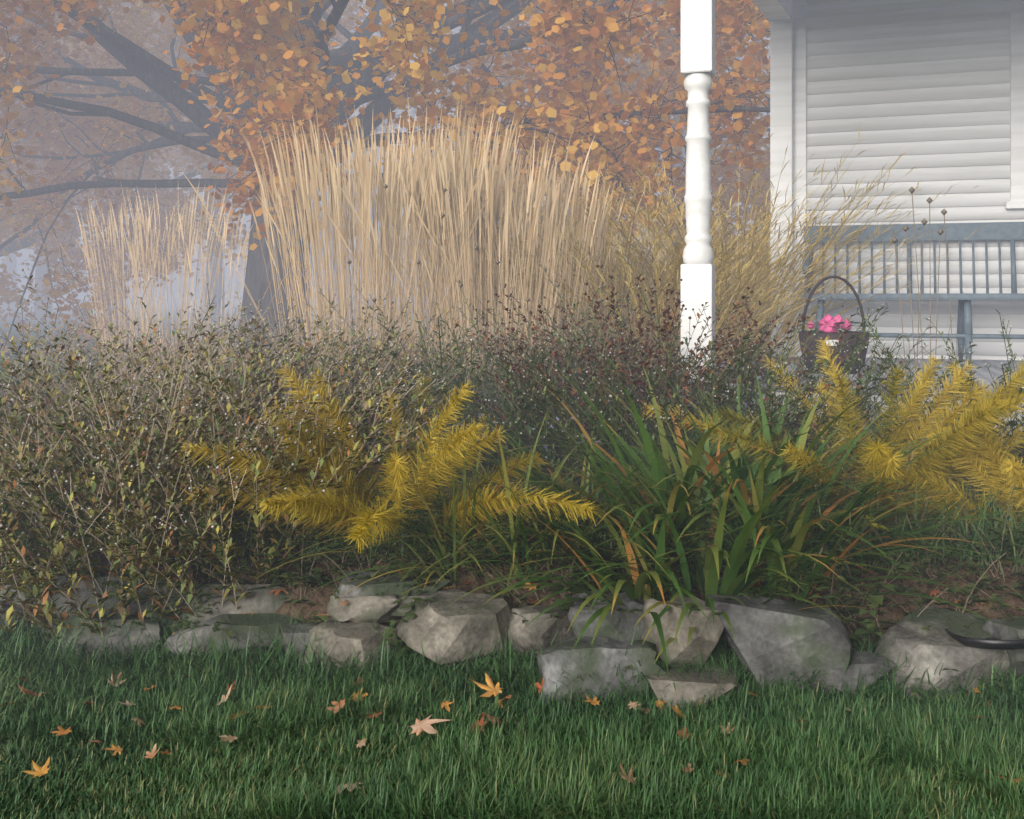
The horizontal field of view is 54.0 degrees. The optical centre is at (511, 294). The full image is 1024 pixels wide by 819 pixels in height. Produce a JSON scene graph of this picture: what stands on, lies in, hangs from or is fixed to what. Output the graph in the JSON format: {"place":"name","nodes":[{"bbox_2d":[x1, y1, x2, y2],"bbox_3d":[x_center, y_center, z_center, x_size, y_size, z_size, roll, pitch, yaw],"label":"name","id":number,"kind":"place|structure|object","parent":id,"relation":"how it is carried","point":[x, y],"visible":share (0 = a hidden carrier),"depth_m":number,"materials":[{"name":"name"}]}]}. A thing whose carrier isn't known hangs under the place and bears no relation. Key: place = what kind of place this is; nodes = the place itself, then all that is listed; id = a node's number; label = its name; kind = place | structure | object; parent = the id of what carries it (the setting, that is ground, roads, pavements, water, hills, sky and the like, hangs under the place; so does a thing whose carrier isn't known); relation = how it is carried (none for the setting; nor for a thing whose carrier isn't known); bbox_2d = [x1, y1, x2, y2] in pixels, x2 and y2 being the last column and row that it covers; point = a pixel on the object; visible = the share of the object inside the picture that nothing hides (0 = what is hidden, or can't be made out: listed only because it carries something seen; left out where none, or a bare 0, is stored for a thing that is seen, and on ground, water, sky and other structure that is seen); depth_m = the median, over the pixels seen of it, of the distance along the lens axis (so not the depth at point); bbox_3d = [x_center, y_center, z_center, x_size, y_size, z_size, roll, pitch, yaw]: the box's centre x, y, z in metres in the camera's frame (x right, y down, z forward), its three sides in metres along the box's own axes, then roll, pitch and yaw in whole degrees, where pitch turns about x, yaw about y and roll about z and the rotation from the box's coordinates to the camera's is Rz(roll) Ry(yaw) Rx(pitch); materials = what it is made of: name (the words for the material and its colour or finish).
{"place":"outdoors","nodes":[
{"label":"outdoors","id":0,"kind":"place"},
{"bbox_2d":[45,92,647,432],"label":"feather reed grass","id":1,"kind":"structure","parent":0,"point":[471,197],"depth_m":5.91,"materials":[{"name":"beige plant"}]},
{"bbox_2d":[0,0,769,295],"label":"sky","id":2,"kind":"structure","parent":0,"point":[178,282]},
{"bbox_2d":[0,599,1023,818],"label":"lawn grass","id":3,"kind":"structure","parent":0,"point":[833,758],"depth_m":2.66,"materials":[{"name":"green plant"}]},
{"bbox_2d":[537,635,665,712],"bbox_3d":[0.262,1.196,3.168,0.410,0.236,0.342,1,3,-6],"label":"stone","id":4,"kind":"object","parent":3,"relation":"on","point":[606,655],"visible":0.44,"depth_m":3.07,"materials":[{"name":"stone"}]},
{"bbox_2d":[567,587,644,641],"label":"stone","id":5,"kind":"object","parent":4,"relation":"on","point":[613,626],"visible":0.32,"depth_m":3.20,"materials":[{"name":"stone"}]},
{"bbox_2d":[647,664,739,711],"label":"stone","id":6,"kind":"object","parent":3,"relation":"on","point":[690,687],"visible":0.46,"depth_m":3.02,"materials":[{"name":"stone"}]},
{"bbox_2d":[641,593,723,667],"bbox_3d":[0.548,1.063,3.174,0.203,0.221,0.222,3,4,-34],"label":"stone","id":7,"kind":"object","parent":6,"relation":"on","point":[706,635],"visible":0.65,"depth_m":3.12,"materials":[{"name":"stone"}]},
{"bbox_2d":[707,595,853,698],"bbox_3d":[0.839,1.117,3.174,0.451,0.324,0.289,1,3,17],"label":"stone","id":8,"kind":"object","parent":3,"relation":"on","point":[800,642],"visible":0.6,"depth_m":3.05,"materials":[{"name":"stone"}]},
{"bbox_2d":[0,296,1023,818],"bbox_3d":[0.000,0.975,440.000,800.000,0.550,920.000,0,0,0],"label":"ground","id":9,"kind":"structure","parent":0,"point":[326,592],"depth_m":3.46,"materials":[{"name":"soil"}]},
{"bbox_2d":[2,253,16,312],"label":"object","id":10,"kind":"object","parent":9,"relation":"on","point":[12,266],"visible":0.01,"depth_m":39.82,"materials":[{"name":"grey"}]},
{"bbox_2d":[0,601,22,636],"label":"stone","id":11,"kind":"object","parent":9,"relation":"on","point":[6,607],"visible":0.16,"depth_m":3.44,"materials":[{"name":"stone"}]},
{"bbox_2d":[0,576,56,615],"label":"stone","id":12,"kind":"object","parent":9,"relation":"on","point":[16,607],"visible":0.13,"depth_m":3.45,"materials":[{"name":"stone"}]},
{"bbox_2d":[11,13,161,323],"bbox_3d":[-9.670,-5.525,24.544,5.919,12.662,8.553,0,0,36],"label":"tree","id":13,"kind":"object","parent":9,"relation":"on","point":[124,221],"depth_m":23.81,"materials":[{"name":"plant"}]},
{"bbox_2d":[36,609,164,660],"bbox_3d":[-1.404,1.134,3.416,0.484,0.124,0.326,0,0,0],"label":"stone","id":14,"kind":"object","parent":9,"relation":"on","point":[114,619],"visible":0.36,"depth_m":3.32,"materials":[{"name":"stone"}]},
{"bbox_2d":[0,259,204,279],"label":"utility wire","id":15,"kind":"object","parent":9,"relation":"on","point":[63,279],"visible":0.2,"depth_m":28.35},
{"bbox_2d":[34,155,205,318],"bbox_3d":[-13.674,-6.885,30.114,8.033,15.381,7.513,0,0,24],"label":"tree","id":16,"kind":"object","parent":9,"relation":"on","point":[40,271],"depth_m":29.78,"materials":[{"name":"plant"}]},
{"bbox_2d":[52,562,193,634],"bbox_3d":[-1.311,1.052,3.545,0.500,0.207,0.345,1,3,6],"label":"stone","id":17,"kind":"object","parent":9,"relation":"on","point":[83,593],"visible":0.32,"depth_m":3.42,"materials":[{"name":"stone"}]},
{"bbox_2d":[0,0,377,302],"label":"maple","id":18,"kind":"object","parent":9,"relation":"on","point":[181,163],"depth_m":17.46,"materials":[{"name":"orange plant"}]},
{"bbox_2d":[167,106,248,320],"bbox_3d":[-7.996,-5.601,27.153,7.030,12.814,7.435,0,0,0],"label":"tree","id":19,"kind":"object","parent":9,"relation":"on","point":[219,291],"depth_m":26.80,"materials":[{"name":"plant"}]},
{"bbox_2d":[163,613,297,658],"bbox_3d":[-0.914,1.142,3.429,0.491,0.147,0.354,1,3,-6],"label":"stone","id":20,"kind":"object","parent":9,"relation":"on","point":[242,626],"visible":0.32,"depth_m":3.29,"materials":[{"name":"stone"}]},
{"bbox_2d":[179,581,290,622],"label":"stone","id":21,"kind":"object","parent":9,"relation":"on","point":[260,601],"visible":0.51,"depth_m":3.40,"materials":[{"name":"stone"}]},
{"bbox_2d":[0,268,489,640],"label":"shrub","id":22,"kind":"object","parent":9,"relation":"on","point":[46,606],"depth_m":3.54,"materials":[{"name":"plant"}]},
{"bbox_2d":[446,377,1011,459],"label":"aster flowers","id":23,"kind":"object","parent":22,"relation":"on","point":[584,435],"visible":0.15,"depth_m":4.25,"materials":[{"name":"plant"}]},
{"bbox_2d":[278,620,321,666],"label":"stone","id":24,"kind":"object","parent":9,"relation":"on","point":[289,632],"visible":0.23,"depth_m":3.26,"materials":[{"name":"stone"}]},
{"bbox_2d":[299,618,404,677],"bbox_3d":[-0.514,1.143,3.298,0.325,0.135,0.256,1,3,11],"label":"stone","id":25,"kind":"object","parent":9,"relation":"on","point":[349,637],"visible":0.53,"depth_m":3.21,"materials":[{"name":"stone"}]},
{"bbox_2d":[326,594,398,623],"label":"stone","id":26,"kind":"object","parent":9,"relation":"on","point":[367,609],"visible":0.74,"depth_m":3.30,"materials":[{"name":"stone"}]},
{"bbox_2d":[318,7,416,315],"bbox_3d":[-6.267,-5.796,34.018,7.553,13.204,9.426,0,0,0],"label":"tree","id":27,"kind":"object","parent":9,"relation":"on","point":[336,275],"depth_m":33.78,"materials":[{"name":"plant"}]},
{"bbox_2d":[0,0,769,358],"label":"maple tree","id":28,"kind":"object","parent":9,"relation":"on","point":[278,98],"depth_m":10.07,"materials":[{"name":"orange plant"}]},
{"bbox_2d":[335,570,450,597],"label":"stone","id":29,"kind":"object","parent":9,"relation":"on","point":[372,587],"visible":0.5,"depth_m":3.36,"materials":[{"name":"stone"}]},
{"bbox_2d":[391,588,466,615],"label":"stone","id":30,"kind":"object","parent":9,"relation":"on","point":[400,612],"visible":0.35,"depth_m":3.34,"materials":[{"name":"stone"}]},
{"bbox_2d":[394,592,512,667],"bbox_3d":[-0.173,1.110,3.282,0.407,0.220,0.271,3,5,-17],"label":"stone","id":31,"kind":"object","parent":9,"relation":"on","point":[466,621],"visible":0.76,"depth_m":3.20,"materials":[{"name":"stone"}]},
{"bbox_2d":[409,0,541,302],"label":"tree","id":32,"kind":"object","parent":9,"relation":"on","point":[454,82],"depth_m":49.72,"materials":[{"name":"plant"}]},
{"bbox_2d":[0,448,1023,712],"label":"wall grass tufts","id":33,"kind":"object","parent":9,"relation":"on","point":[962,530],"visible":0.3,"depth_m":3.25,"materials":[{"name":"green plant"}]},
{"bbox_2d":[1,519,1022,796],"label":"fallen maple leaves","id":34,"kind":"object","parent":9,"relation":"on","point":[417,725],"visible":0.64,"depth_m":2.84,"materials":[{"name":"orange plant"}]},
{"bbox_2d":[1,477,1023,651],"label":"bed leaf litter","id":35,"kind":"object","parent":9,"relation":"on","point":[276,591],"visible":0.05,"depth_m":3.45,"materials":[{"name":"brown plant"}]},
{"bbox_2d":[2,466,1023,700],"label":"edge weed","id":36,"kind":"object","parent":9,"relation":"on","point":[850,609],"depth_m":3.37,"materials":[{"name":"green plant"}]},
{"bbox_2d":[508,605,574,659],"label":"stone","id":37,"kind":"object","parent":9,"relation":"on","point":[547,628],"visible":0.66,"depth_m":3.21,"materials":[{"name":"stone"}]},
{"bbox_2d":[443,11,639,226],"bbox_3d":[1.806,-5.632,29.880,7.922,12.876,9.344,0,0,0],"label":"tree","id":38,"kind":"object","parent":9,"relation":"on","point":[520,70],"depth_m":30.30,"materials":[{"name":"plant"}]},
{"bbox_2d":[98,478,1023,658],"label":"seedling stems","id":39,"kind":"object","parent":9,"relation":"on","point":[725,558],"visible":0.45,"depth_m":3.34,"materials":[{"name":"brown plant"}]},
{"bbox_2d":[99,485,1023,657],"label":"green seedling leaves","id":40,"kind":"object","parent":9,"relation":"on","point":[874,600],"visible":0.43,"depth_m":3.28,"materials":[{"name":"green plant"}]},
{"bbox_2d":[179,335,1023,553],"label":"amsonia bluestar","id":41,"kind":"object","parent":9,"relation":"on","point":[976,419],"visible":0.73,"depth_m":3.54,"materials":[{"name":"yellow plant"}]},
{"bbox_2d":[200,264,1023,520],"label":"perennial","id":42,"kind":"object","parent":9,"relation":"on","point":[593,430],"depth_m":4.24,"materials":[{"name":"brown plant"}]},
{"bbox_2d":[198,263,1023,465],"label":"perennial seedheads","id":43,"kind":"object","parent":42,"relation":"attached to","point":[731,345],"visible":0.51,"depth_m":4.21,"materials":[{"name":"brown plant"}]},
{"bbox_2d":[251,357,1021,676],"bbox_3d":[0.429,0.698,3.491,2.633,0.917,1.590,0,0,0],"label":"daylily clump","id":44,"kind":"object","parent":9,"relation":"on","point":[725,476],"visible":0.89,"depth_m":3.37,"materials":[{"name":"green plant"}]},
{"bbox_2d":[350,124,990,399],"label":"ornamental grass","id":45,"kind":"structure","parent":9,"relation":"on","point":[743,276],"depth_m":6.33,"materials":[{"name":"beige plant"}]},
{"bbox_2d":[349,192,997,509],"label":"seed heads","id":46,"kind":"object","parent":9,"relation":"on","point":[654,366],"visible":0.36,"depth_m":4.61,"materials":[{"name":"brown plant"}]},
{"bbox_2d":[456,265,895,485],"bbox_3d":[0.740,0.365,4.763,1.985,1.009,1.637,0,0,0],"label":"brown perennial","id":47,"kind":"object","parent":9,"relation":"on","point":[641,362],"depth_m":4.49,"materials":[{"name":"brown plant"}]},
{"bbox_2d":[455,264,902,421],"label":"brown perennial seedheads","id":48,"kind":"object","parent":47,"relation":"attached to","point":[639,332],"visible":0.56,"depth_m":4.45,"materials":[{"name":"brown plant"}]},
{"bbox_2d":[606,0,769,259],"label":"tree","id":49,"kind":"object","parent":9,"relation":"on","point":[683,153],"depth_m":21.28,"materials":[{"name":"plant"}]},
{"bbox_2d":[625,36,769,224],"bbox_3d":[6.623,-7.516,37.458,7.668,16.642,10.992,0,0,0],"label":"tree","id":50,"kind":"object","parent":9,"relation":"on","point":[768,113],"depth_m":34.78,"materials":[{"name":"plant"}]},
{"bbox_2d":[719,38,769,309],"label":"tree","id":51,"kind":"object","parent":9,"relation":"on","point":[735,204],"depth_m":46.09,"materials":[{"name":"plant"}]},
{"bbox_2d":[671,394,1023,490],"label":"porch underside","id":52,"kind":"object","parent":9,"relation":"on","point":[959,472],"depth_m":4.47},
{"bbox_2d":[646,355,1023,398],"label":"porch floor boards","id":53,"kind":"object","parent":52,"relation":"on","point":[995,369],"visible":0.16,"depth_m":5.53,"materials":[{"name":"paint"}]},
{"bbox_2d":[770,15,792,356],"bbox_3d":[1.850,-0.745,6.901,0.145,2.330,0.075,0,0,18],"label":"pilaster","id":54,"kind":"object","parent":53,"relation":"on","point":[781,82],"visible":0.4,"depth_m":6.87,"materials":[{"name":"white paint"}]},
{"bbox_2d":[792,0,794,355],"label":"corner board","id":55,"kind":"object","parent":53,"relation":"on","point":[793,8],"visible":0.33,"depth_m":6.89,"materials":[{"name":"white paint"}]},
{"bbox_2d":[795,0,805,355],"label":"corner board","id":56,"kind":"object","parent":53,"relation":"on","point":[800,83],"visible":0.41,"depth_m":6.88,"materials":[{"name":"white paint"}]},
{"bbox_2d":[799,276,873,373],"bbox_3d":[1.752,0.158,5.452,0.388,0.525,0.370,0,0,-11],"label":"flower basket","id":57,"kind":"object","parent":53,"relation":"on","point":[831,330],"visible":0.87,"depth_m":5.37,"materials":[{"name":"wicker"}]},
{"bbox_2d":[801,222,1023,363],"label":"bench","id":58,"kind":"object","parent":53,"relation":"on","point":[1012,232],"visible":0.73,"depth_m":6.45,"materials":[{"name":"paint"}]},
{"bbox_2d":[826,650,897,695],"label":"stone","id":59,"kind":"object","parent":9,"relation":"on","point":[875,664],"visible":0.58,"depth_m":3.04,"materials":[{"name":"stone"}]},
{"bbox_2d":[795,334,1023,558],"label":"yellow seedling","id":60,"kind":"object","parent":9,"relation":"on","point":[913,463],"depth_m":3.63,"materials":[{"name":"yellow plant"}]},
{"bbox_2d":[866,353,1023,359],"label":"porch floor","id":61,"kind":"structure","parent":9,"relation":"on","point":[986,357],"depth_m":6.60,"materials":[{"name":"white paint"}]},
{"bbox_2d":[806,0,1023,355],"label":"clapboards","id":62,"kind":"object","parent":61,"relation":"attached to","point":[928,81],"visible":0.81,"depth_m":6.66,"materials":[{"name":"white paint"}]},
{"bbox_2d":[1005,201,1023,208],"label":"window sill","id":63,"kind":"structure","parent":62,"relation":"attached to","point":[1014,204],"depth_m":6.44,"materials":[{"name":"white wood"}]},
{"bbox_2d":[1010,0,1023,200],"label":"window casing","id":64,"kind":"structure","parent":62,"relation":"attached to","point":[1016,100],"depth_m":6.46,"materials":[{"name":"white paint"}]},
{"bbox_2d":[874,605,1023,710],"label":"stone","id":65,"kind":"object","parent":9,"relation":"on","point":[920,643],"visible":0.48,"depth_m":3.06,"materials":[{"name":"stone"}]},
{"bbox_2d":[945,629,1023,649],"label":"hose","id":66,"kind":"object","parent":65,"relation":"on","point":[991,643],"visible":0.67,"depth_m":3.00,"materials":[{"name":"black plastic"}]},
{"bbox_2d":[983,617,1023,677],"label":"stone","id":67,"kind":"object","parent":9,"relation":"on","point":[1013,629],"visible":0.68,"depth_m":3.06,"materials":[{"name":"stone"}]},
{"bbox_2d":[347,184,946,387],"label":"tall seedheads","id":68,"kind":"object","parent":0,"point":[905,228],"visible":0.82,"depth_m":4.61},
{"bbox_2d":[681,0,717,381],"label":"porch column","id":69,"kind":"structure","parent":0,"point":[698,73],"depth_m":4.87,"materials":[{"name":"white wood"}]},
{"bbox_2d":[579,315,883,456],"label":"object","id":70,"kind":"object","parent":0,"point":[713,386],"depth_m":4.16,"materials":[{"name":"brown plant"}]},
{"bbox_2d":[752,0,791,22],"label":"porch end beam","id":71,"kind":"structure","parent":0,"point":[770,10],"depth_m":6.66,"materials":[{"name":"white wood"}]},
{"bbox_2d":[749,357,801,362],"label":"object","id":72,"kind":"object","parent":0,"point":[792,359],"visible":0.06,"depth_m":6.32,"materials":[{"name":"grey"}]},
{"bbox_2d":[641,388,1023,446],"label":"porch fascia","id":73,"kind":"structure","parent":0,"point":[884,405],"depth_m":4.53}
]}

